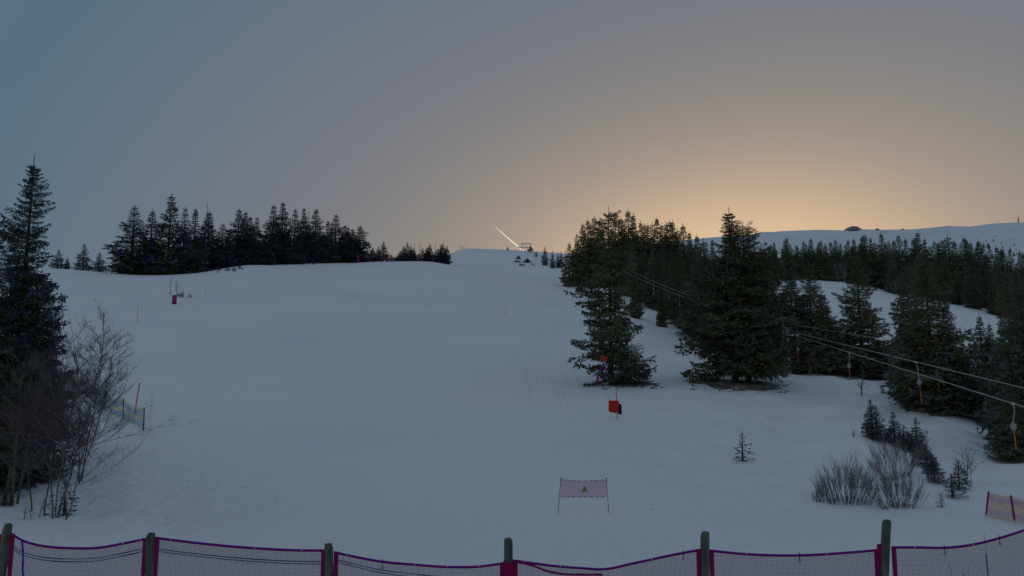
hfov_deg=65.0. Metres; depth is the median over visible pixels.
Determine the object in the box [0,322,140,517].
bare tree
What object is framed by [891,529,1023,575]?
net panel
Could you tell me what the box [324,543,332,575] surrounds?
wooden post
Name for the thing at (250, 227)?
spruce tree
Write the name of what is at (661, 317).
spruce tree
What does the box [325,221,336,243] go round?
spruce tree
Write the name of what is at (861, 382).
bare sapling
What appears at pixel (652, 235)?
spruce tree
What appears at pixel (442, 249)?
spruce tree
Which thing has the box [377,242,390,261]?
spruce tree
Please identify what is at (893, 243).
spruce tree
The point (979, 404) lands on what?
spruce tree
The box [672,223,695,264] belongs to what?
spruce tree
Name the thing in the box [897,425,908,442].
young spruce
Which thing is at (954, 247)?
spruce tree
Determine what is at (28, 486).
bare tree
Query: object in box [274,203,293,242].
spruce tree
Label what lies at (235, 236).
spruce tree
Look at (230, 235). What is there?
spruce tree
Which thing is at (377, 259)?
spruce tree
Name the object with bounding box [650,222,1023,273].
hills
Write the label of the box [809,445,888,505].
willow bush
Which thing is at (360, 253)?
spruce tree
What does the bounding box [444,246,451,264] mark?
spruce tree
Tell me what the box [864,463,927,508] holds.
willow bush
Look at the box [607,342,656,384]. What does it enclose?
spruce tree
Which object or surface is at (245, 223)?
spruce tree
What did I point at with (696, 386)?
fallen twigs
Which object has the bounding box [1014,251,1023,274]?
spruce tree
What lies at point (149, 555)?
wooden post
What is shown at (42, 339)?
spruce tree
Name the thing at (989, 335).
spruce tree
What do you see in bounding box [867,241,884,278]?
spruce tree
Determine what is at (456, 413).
ground
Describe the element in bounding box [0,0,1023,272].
sky
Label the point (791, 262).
spruce tree
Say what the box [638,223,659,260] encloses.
spruce tree
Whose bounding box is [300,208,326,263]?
spruce tree
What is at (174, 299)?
crash mat
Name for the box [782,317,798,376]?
lift pylon
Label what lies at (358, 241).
spruce tree
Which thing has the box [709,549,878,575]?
net panel
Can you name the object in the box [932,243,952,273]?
spruce tree
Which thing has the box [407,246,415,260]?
spruce tree
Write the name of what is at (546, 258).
spruce tree
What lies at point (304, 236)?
spruce tree
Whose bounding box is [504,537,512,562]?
wooden post
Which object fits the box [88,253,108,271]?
spruce tree
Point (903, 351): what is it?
spruce tree
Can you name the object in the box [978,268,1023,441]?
spruce tree
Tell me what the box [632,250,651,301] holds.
spruce tree
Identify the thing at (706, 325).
spruce tree
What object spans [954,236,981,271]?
spruce tree
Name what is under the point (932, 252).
spruce tree
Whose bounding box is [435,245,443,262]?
spruce tree
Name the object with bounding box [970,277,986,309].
spruce tree
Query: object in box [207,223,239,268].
spruce tree
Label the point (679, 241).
spruce tree
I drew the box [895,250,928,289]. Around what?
bare larch
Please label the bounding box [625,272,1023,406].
lift cable
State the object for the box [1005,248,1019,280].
spruce tree
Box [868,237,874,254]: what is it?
spruce tree
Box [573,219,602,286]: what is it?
spruce tree
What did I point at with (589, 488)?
warning banner
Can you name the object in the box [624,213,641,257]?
spruce tree
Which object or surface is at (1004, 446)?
spruce tree
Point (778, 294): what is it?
spruce tree
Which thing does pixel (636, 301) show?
spruce tree
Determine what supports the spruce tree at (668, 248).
on the ground
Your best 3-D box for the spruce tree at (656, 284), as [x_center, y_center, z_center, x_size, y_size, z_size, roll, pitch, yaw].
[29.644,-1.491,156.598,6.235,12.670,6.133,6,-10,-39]
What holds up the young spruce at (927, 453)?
on the ground
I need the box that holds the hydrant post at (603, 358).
[596,356,606,385]
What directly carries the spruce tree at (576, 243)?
on the ground
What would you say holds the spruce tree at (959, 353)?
on the ground
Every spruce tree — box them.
[0,155,87,484]
[0,222,51,494]
[0,265,77,485]
[0,276,83,488]
[48,251,63,268]
[63,257,70,268]
[70,243,92,270]
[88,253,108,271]
[101,207,160,274]
[122,250,147,274]
[125,211,164,273]
[142,194,193,274]
[143,243,161,274]
[163,206,197,264]
[165,241,187,273]
[172,209,212,273]
[197,211,223,268]
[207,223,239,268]
[217,229,238,265]
[224,208,256,264]
[239,213,253,237]
[239,216,261,263]
[251,237,275,264]
[254,216,269,259]
[258,206,292,263]
[262,226,283,264]
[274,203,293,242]
[274,234,298,264]
[284,234,308,264]
[285,208,304,263]
[294,225,314,263]
[297,209,308,245]
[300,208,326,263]
[303,229,320,262]
[303,232,335,262]
[319,228,340,262]
[325,215,351,262]
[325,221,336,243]
[336,226,349,250]
[337,238,359,262]
[347,230,362,253]
[349,244,368,260]
[350,225,377,261]
[369,248,375,261]
[375,246,380,261]
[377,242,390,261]
[394,252,402,260]
[398,246,408,260]
[401,243,412,260]
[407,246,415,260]
[409,250,417,260]
[419,248,426,261]
[422,247,430,260]
[425,244,433,261]
[433,248,440,261]
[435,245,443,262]
[438,244,447,262]
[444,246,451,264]
[540,247,548,265]
[549,252,555,268]
[555,255,560,267]
[557,251,563,267]
[559,244,579,286]
[563,205,657,386]
[568,222,593,286]
[571,234,578,263]
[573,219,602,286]
[580,218,606,287]
[589,220,606,286]
[601,219,627,282]
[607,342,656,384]
[610,219,630,284]
[613,212,648,281]
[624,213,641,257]
[628,277,645,318]
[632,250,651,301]
[635,222,651,261]
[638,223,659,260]
[642,223,654,257]
[649,222,661,271]
[649,252,670,309]
[651,219,665,259]
[655,225,668,258]
[655,288,668,327]
[663,220,687,261]
[663,223,673,259]
[665,220,684,265]
[666,269,683,324]
[667,238,710,337]
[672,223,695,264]
[674,209,802,381]
[674,228,685,266]
[678,220,805,383]
[678,262,699,327]
[684,233,695,259]
[684,253,706,334]
[694,235,704,259]
[696,257,714,337]
[709,240,716,260]
[755,259,800,364]
[770,242,781,277]
[771,265,828,371]
[776,240,794,279]
[778,238,799,279]
[782,260,855,374]
[790,329,819,368]
[792,244,806,279]
[799,240,810,277]
[802,237,819,278]
[802,291,853,374]
[812,240,830,279]
[817,241,845,280]
[818,326,858,374]
[830,239,845,280]
[831,254,895,375]
[839,244,846,271]
[841,246,864,282]
[843,240,849,262]
[847,238,862,278]
[853,340,891,378]
[854,237,879,283]
[863,233,870,258]
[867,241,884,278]
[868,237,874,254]
[870,234,891,289]
[871,363,894,379]
[877,256,982,416]
[882,260,933,396]
[884,316,954,413]
[886,242,898,269]
[889,239,902,264]
[894,236,909,268]
[899,237,910,269]
[906,240,920,285]
[911,235,924,262]
[912,231,926,257]
[915,298,981,413]
[921,240,935,275]
[926,245,937,267]
[930,242,938,260]
[931,237,972,289]
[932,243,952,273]
[935,255,953,296]
[936,240,951,273]
[941,366,983,417]
[950,240,965,279]
[951,267,965,304]
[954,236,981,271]
[961,241,980,268]
[965,242,981,282]
[965,313,996,390]
[965,360,991,423]
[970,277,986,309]
[972,245,992,276]
[972,280,1023,447]
[974,241,992,274]
[974,356,999,430]
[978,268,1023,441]
[979,321,999,379]
[981,244,989,266]
[982,384,1023,461]
[985,245,998,274]
[991,249,1013,279]
[992,245,1001,265]
[993,283,1004,316]
[998,247,1010,277]
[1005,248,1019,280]
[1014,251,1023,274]
[1014,255,1023,281]
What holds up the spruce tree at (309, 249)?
on the ground
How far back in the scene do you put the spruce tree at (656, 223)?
203.34 m
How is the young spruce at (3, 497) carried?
on the ground
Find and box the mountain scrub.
[779,235,1023,257]
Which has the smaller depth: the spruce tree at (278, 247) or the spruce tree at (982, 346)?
the spruce tree at (982, 346)
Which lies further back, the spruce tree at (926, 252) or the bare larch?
the spruce tree at (926, 252)
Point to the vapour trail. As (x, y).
(511, 240)
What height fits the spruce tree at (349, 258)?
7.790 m
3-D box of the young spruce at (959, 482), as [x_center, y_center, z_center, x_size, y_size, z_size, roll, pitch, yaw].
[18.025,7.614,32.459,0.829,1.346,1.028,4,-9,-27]
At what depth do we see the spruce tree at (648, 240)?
203.08 m
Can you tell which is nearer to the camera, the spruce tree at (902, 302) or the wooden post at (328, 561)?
the wooden post at (328, 561)
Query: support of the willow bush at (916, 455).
on the ground
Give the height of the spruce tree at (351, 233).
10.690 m
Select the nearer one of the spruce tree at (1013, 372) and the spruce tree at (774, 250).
the spruce tree at (1013, 372)
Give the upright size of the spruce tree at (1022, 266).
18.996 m
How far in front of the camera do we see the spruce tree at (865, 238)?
266.20 m
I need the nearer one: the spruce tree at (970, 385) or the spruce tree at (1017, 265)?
the spruce tree at (970, 385)
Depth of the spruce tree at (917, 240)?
249.01 m
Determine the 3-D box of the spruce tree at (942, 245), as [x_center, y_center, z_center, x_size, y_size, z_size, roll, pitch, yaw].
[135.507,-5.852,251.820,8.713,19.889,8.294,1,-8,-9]
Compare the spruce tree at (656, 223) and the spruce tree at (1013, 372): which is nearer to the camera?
the spruce tree at (1013, 372)
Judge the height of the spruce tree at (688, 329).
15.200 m
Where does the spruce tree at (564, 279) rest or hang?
on the ground
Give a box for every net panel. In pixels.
[7,533,145,575]
[154,537,324,575]
[333,551,503,575]
[513,549,700,575]
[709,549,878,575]
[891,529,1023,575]
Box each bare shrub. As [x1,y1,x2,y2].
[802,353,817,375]
[908,428,931,448]
[950,446,982,483]
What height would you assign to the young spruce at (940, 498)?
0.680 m
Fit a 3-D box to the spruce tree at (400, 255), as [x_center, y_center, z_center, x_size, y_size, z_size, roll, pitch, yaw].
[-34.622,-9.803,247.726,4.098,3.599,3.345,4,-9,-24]
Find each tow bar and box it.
[846,352,852,379]
[915,361,924,404]
[1009,403,1020,450]
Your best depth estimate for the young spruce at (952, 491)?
31.48 m
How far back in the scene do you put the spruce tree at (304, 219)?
238.75 m
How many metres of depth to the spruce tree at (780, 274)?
243.43 m
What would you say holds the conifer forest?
on the ground
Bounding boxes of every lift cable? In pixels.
[621,266,1023,387]
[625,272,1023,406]
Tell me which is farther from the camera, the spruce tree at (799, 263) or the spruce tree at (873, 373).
the spruce tree at (799, 263)
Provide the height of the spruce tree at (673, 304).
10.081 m
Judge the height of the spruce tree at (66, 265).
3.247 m
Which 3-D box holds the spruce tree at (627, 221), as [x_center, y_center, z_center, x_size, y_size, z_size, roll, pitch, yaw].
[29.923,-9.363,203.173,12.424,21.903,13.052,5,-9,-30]
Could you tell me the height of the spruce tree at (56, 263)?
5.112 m
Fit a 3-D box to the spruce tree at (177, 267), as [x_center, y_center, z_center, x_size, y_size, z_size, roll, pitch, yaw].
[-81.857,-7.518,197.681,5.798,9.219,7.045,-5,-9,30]
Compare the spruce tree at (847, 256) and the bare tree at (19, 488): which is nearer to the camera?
the bare tree at (19, 488)
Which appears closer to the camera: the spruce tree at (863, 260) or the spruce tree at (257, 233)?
the spruce tree at (257, 233)
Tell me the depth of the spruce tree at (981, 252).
262.55 m
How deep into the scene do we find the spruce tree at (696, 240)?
203.25 m
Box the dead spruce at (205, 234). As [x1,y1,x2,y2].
[201,202,211,269]
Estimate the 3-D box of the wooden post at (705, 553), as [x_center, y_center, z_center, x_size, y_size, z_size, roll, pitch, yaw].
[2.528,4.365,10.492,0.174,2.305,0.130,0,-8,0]
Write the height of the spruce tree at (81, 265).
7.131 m
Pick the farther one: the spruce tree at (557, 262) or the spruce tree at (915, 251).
the spruce tree at (557, 262)
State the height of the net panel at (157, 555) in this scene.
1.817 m
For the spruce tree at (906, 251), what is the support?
on the ground
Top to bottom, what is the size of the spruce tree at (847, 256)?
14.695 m
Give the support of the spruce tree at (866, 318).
on the ground
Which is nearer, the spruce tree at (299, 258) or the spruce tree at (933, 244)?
the spruce tree at (299, 258)
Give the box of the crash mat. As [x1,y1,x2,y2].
[172,295,176,303]
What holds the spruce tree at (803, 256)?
on the ground
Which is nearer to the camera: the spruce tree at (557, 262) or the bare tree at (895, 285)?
the bare tree at (895, 285)
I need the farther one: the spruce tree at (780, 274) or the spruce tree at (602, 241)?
the spruce tree at (780, 274)
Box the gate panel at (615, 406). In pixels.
[609,400,621,414]
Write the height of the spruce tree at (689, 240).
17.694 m
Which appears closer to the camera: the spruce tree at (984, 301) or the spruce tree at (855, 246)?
the spruce tree at (984, 301)
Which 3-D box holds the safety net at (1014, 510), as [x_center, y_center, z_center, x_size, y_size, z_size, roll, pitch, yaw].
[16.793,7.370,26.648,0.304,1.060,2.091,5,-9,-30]
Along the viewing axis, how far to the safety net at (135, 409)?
38.44 m
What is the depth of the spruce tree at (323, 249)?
228.84 m
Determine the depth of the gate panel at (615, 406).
51.58 m
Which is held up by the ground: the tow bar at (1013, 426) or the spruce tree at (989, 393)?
the spruce tree at (989, 393)
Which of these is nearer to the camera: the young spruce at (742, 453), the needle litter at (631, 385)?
the young spruce at (742, 453)
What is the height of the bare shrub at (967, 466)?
1.703 m
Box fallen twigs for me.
[602,380,789,392]
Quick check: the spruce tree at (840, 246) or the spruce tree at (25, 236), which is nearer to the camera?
the spruce tree at (25, 236)
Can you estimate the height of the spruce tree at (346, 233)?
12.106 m
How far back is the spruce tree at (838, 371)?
75.96 m
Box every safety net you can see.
[56,378,144,430]
[985,491,1023,523]
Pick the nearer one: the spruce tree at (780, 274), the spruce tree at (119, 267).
the spruce tree at (119, 267)
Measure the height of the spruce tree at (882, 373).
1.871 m
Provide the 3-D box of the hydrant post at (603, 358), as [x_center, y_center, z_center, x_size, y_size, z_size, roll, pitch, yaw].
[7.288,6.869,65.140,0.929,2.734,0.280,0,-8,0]
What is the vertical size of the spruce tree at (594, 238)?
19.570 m
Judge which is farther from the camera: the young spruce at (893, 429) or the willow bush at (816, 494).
the young spruce at (893, 429)
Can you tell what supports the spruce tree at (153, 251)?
on the ground
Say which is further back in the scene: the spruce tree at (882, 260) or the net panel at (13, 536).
the spruce tree at (882, 260)
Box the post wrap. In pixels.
[503,561,512,575]
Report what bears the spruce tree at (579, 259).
on the ground
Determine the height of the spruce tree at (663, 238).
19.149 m
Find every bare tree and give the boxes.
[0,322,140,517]
[0,337,100,503]
[0,343,57,505]
[0,344,110,518]
[0,353,58,501]
[4,357,159,519]
[9,383,40,510]
[12,298,193,483]
[48,345,100,451]
[830,259,847,282]
[889,278,902,295]
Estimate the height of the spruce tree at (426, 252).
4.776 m
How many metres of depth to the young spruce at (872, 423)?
41.68 m
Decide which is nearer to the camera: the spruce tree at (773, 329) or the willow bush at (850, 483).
the willow bush at (850, 483)
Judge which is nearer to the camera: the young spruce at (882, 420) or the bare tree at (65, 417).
the bare tree at (65, 417)
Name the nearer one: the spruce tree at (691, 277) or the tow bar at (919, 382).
the tow bar at (919, 382)
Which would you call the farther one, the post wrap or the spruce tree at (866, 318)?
the spruce tree at (866, 318)
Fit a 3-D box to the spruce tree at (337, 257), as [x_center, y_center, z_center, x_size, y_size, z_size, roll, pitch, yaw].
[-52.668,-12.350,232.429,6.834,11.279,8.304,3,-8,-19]
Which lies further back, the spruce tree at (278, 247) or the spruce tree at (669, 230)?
the spruce tree at (278, 247)
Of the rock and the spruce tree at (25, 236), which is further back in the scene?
the rock
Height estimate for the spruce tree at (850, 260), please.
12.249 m
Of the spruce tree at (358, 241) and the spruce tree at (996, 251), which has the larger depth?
the spruce tree at (996, 251)
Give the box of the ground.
[0,249,1023,575]
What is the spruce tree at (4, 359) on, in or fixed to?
on the ground
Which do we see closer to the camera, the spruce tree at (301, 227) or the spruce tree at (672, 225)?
the spruce tree at (672, 225)
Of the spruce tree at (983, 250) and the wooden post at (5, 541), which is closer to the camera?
the wooden post at (5, 541)
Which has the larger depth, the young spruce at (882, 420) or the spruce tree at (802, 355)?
the spruce tree at (802, 355)
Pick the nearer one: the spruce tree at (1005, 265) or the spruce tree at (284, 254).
the spruce tree at (284, 254)
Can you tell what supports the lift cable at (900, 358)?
attached to the lift pylon
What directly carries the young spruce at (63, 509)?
on the ground
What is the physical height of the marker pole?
1.736 m
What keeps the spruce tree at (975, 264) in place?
on the ground
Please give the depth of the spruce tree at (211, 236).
208.00 m
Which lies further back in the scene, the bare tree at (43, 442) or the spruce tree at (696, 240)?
the spruce tree at (696, 240)
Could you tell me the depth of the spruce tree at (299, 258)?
223.57 m
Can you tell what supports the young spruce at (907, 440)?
on the ground
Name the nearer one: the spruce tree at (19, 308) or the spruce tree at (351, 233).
the spruce tree at (19, 308)
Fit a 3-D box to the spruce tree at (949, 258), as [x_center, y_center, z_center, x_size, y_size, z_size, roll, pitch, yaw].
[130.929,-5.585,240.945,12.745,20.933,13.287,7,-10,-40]
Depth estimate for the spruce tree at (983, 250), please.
264.52 m
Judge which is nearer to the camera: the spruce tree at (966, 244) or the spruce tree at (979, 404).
the spruce tree at (979, 404)
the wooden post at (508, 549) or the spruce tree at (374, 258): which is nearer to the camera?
the wooden post at (508, 549)
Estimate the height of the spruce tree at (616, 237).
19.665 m
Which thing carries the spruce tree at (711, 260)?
on the ground
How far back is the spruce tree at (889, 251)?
257.63 m
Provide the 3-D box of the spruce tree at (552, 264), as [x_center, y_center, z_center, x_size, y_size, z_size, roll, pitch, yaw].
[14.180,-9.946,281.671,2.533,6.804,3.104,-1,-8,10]
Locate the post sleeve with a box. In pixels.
[877,544,881,574]
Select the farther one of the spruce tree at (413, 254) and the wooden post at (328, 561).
the spruce tree at (413, 254)
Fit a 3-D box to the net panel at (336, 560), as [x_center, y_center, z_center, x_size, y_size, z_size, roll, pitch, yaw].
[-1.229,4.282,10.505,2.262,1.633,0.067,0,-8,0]
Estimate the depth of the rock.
1818.22 m
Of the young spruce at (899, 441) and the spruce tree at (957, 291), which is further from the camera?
the spruce tree at (957, 291)
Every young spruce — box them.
[0,487,14,506]
[42,479,79,515]
[733,431,754,461]
[861,400,880,438]
[864,405,891,440]
[877,426,891,442]
[886,411,904,442]
[890,433,909,445]
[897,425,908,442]
[901,437,922,452]
[906,418,926,447]
[910,441,931,458]
[915,445,939,467]
[921,452,940,473]
[925,457,946,484]
[935,493,944,507]
[943,476,968,498]
[945,460,972,489]
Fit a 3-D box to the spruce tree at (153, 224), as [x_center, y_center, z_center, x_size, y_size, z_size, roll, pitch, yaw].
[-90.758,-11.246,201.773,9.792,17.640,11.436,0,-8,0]
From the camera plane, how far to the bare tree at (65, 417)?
23.99 m
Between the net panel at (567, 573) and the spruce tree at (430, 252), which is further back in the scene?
the spruce tree at (430, 252)
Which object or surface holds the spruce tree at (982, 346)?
on the ground
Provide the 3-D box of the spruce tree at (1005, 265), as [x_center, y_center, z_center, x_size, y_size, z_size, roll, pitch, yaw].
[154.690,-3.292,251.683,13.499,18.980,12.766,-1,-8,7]
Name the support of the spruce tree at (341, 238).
on the ground
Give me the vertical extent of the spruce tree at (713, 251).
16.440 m
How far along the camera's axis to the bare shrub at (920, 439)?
40.20 m
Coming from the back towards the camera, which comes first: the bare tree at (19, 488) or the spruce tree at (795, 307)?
the spruce tree at (795, 307)
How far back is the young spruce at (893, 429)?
41.51 m
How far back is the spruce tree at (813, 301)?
76.38 m
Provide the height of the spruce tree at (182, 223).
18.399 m
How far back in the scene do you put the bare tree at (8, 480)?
25.85 m
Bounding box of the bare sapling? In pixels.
[854,370,869,395]
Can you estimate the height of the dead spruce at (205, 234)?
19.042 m
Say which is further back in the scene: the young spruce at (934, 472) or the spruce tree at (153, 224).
the spruce tree at (153, 224)
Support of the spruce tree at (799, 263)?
on the ground
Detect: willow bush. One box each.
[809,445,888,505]
[811,483,824,501]
[862,431,928,480]
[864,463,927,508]
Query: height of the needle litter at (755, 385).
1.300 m
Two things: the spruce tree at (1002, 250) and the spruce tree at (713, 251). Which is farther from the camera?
the spruce tree at (1002, 250)
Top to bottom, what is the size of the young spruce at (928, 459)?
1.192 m
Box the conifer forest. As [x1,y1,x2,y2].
[623,242,1023,336]
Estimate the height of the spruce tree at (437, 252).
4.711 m
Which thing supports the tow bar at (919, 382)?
hanging from the lift cable at (900, 358)
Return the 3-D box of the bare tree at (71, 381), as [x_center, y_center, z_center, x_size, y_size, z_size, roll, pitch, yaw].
[-17.347,4.449,30.877,2.539,4.918,4.080,2,-8,-17]
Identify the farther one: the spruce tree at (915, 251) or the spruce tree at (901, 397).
the spruce tree at (915, 251)
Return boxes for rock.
[845,226,861,230]
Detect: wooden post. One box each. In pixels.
[0,523,12,575]
[145,532,154,575]
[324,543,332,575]
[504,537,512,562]
[700,531,709,575]
[879,519,890,575]
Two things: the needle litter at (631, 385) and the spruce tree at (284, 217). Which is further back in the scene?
the spruce tree at (284, 217)
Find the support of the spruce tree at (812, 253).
on the ground
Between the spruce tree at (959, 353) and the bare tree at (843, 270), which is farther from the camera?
the bare tree at (843, 270)
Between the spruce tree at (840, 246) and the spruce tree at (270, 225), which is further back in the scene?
the spruce tree at (840, 246)
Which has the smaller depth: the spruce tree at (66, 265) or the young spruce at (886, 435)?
the young spruce at (886, 435)
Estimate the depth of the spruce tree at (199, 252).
198.43 m
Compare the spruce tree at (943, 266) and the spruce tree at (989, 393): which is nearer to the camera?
the spruce tree at (989, 393)
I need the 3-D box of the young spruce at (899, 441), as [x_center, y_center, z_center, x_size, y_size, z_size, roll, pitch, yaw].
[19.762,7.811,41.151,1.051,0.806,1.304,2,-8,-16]
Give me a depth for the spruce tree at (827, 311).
76.74 m
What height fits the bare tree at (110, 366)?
6.708 m
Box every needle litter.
[607,381,659,386]
[688,378,782,391]
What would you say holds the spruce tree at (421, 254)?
on the ground
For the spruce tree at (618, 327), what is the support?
on the ground
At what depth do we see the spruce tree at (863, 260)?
241.28 m
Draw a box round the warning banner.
[558,478,608,512]
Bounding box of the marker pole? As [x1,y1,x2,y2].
[134,383,139,415]
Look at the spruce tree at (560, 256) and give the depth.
290.42 m
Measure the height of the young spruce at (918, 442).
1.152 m
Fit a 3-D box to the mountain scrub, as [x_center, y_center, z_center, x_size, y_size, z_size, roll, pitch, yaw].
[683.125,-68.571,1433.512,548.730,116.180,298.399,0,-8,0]
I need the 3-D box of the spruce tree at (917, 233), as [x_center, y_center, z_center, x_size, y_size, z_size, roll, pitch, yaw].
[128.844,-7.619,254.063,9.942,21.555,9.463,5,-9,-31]
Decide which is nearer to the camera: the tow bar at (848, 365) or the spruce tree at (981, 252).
the tow bar at (848, 365)
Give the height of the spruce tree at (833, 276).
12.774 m
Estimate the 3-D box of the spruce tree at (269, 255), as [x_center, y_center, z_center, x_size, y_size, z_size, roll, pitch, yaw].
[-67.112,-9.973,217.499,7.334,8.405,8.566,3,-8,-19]
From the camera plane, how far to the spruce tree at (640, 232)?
203.12 m
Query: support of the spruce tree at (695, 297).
on the ground
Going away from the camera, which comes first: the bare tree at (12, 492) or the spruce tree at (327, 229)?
the bare tree at (12, 492)
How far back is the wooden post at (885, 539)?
10.58 m
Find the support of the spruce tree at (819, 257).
on the ground
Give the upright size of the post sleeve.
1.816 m
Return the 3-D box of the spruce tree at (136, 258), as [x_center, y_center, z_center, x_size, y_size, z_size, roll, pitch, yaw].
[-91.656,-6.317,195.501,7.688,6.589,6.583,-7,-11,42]
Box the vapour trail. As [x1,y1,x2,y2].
[498,229,523,250]
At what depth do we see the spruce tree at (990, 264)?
260.31 m
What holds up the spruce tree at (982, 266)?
on the ground
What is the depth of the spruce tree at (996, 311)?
196.32 m
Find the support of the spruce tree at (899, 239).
on the ground
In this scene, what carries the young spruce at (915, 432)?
on the ground
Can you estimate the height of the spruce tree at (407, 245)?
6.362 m
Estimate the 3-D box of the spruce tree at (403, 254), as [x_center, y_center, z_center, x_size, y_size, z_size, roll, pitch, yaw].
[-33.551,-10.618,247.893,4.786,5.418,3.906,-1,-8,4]
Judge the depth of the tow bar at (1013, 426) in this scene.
35.42 m
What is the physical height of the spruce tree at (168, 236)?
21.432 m
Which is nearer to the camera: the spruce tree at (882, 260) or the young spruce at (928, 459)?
the young spruce at (928, 459)
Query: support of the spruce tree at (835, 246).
on the ground
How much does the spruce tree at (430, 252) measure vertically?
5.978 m
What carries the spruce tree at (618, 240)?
on the ground
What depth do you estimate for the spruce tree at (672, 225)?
203.01 m
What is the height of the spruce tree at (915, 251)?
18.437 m

